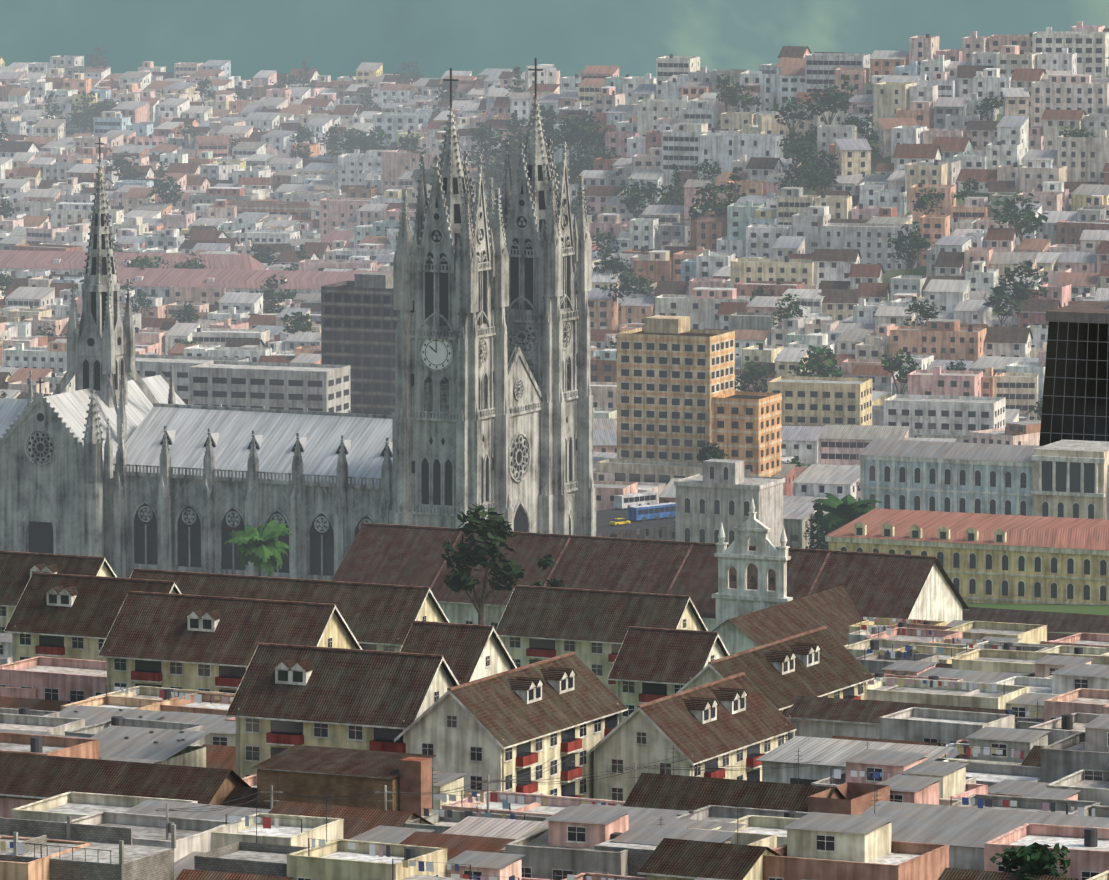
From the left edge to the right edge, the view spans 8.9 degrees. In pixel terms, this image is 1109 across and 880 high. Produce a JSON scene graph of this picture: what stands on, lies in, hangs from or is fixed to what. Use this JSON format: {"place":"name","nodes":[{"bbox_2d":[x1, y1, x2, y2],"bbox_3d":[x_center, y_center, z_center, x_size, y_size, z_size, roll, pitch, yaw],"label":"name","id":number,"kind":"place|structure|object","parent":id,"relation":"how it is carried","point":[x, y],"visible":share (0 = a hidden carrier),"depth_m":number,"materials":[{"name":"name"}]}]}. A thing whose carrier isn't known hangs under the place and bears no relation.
{"place":"outdoors","nodes":[
{"label":"outdoors","id":0,"kind":"place"},
{"bbox_2d":[0,0,1108,81],"bbox_3d":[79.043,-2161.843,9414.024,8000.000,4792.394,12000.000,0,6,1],"label":"mountain","id":1,"kind":"structure","parent":0,"point":[250,39],"depth_m":5545.03,"materials":[{"name":"paint"}]},
{"bbox_2d":[66,76,1108,633],"bbox_3d":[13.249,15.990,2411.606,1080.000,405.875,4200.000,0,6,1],"label":"terrain","id":2,"kind":"structure","parent":0,"point":[922,270],"depth_m":1871.14,"materials":[{"name":"paint"}]},
{"bbox_2d":[0,58,595,580],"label":"basilica","id":3,"kind":"structure","parent":2,"relation":"on","point":[124,476],"depth_m":1413.25,"materials":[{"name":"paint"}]},
{"bbox_2d":[0,498,968,800],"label":"complex","id":4,"kind":"structure","parent":2,"relation":"on","point":[616,654],"depth_m":802.84,"materials":[{"name":"paint"}]},
{"bbox_2d":[0,21,1108,548],"bbox_3d":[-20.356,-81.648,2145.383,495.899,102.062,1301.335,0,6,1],"label":"city","id":5,"kind":"object","parent":2,"relation":"on","point":[826,257],"visible":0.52,"depth_m":1982.97,"materials":[{"name":"paint"}]},
{"bbox_2d":[0,607,1108,879],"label":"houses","id":6,"kind":"structure","parent":2,"relation":"on","point":[342,775],"depth_m":655.69,"materials":[{"name":"paint"}]},
{"bbox_2d":[0,616,1108,879],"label":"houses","id":7,"kind":"structure","parent":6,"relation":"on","point":[1064,702],"depth_m":644.15,"materials":[{"name":"concrete"},{"name":"plastic"},{"name":"metal"}]},
{"bbox_2d":[156,675,1037,843],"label":"wires","id":8,"kind":"object","parent":6,"relation":"on","point":[791,735],"visible":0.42,"depth_m":656.91,"materials":[{"name":"paint"}]},
{"bbox_2d":[0,47,1108,417],"bbox_3d":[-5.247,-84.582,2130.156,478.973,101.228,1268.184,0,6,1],"label":"city trees","id":9,"kind":"object","parent":2,"relation":"on","point":[582,129],"visible":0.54,"depth_m":1985.53,"materials":[{"name":"plant"}]},
{"bbox_2d":[224,245,1070,879],"bbox_3d":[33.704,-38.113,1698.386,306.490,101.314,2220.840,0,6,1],"label":"trees","id":10,"kind":"object","parent":2,"relation":"on","point":[262,547],"visible":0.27,"depth_m":1039.18,"materials":[{"name":"plant"}]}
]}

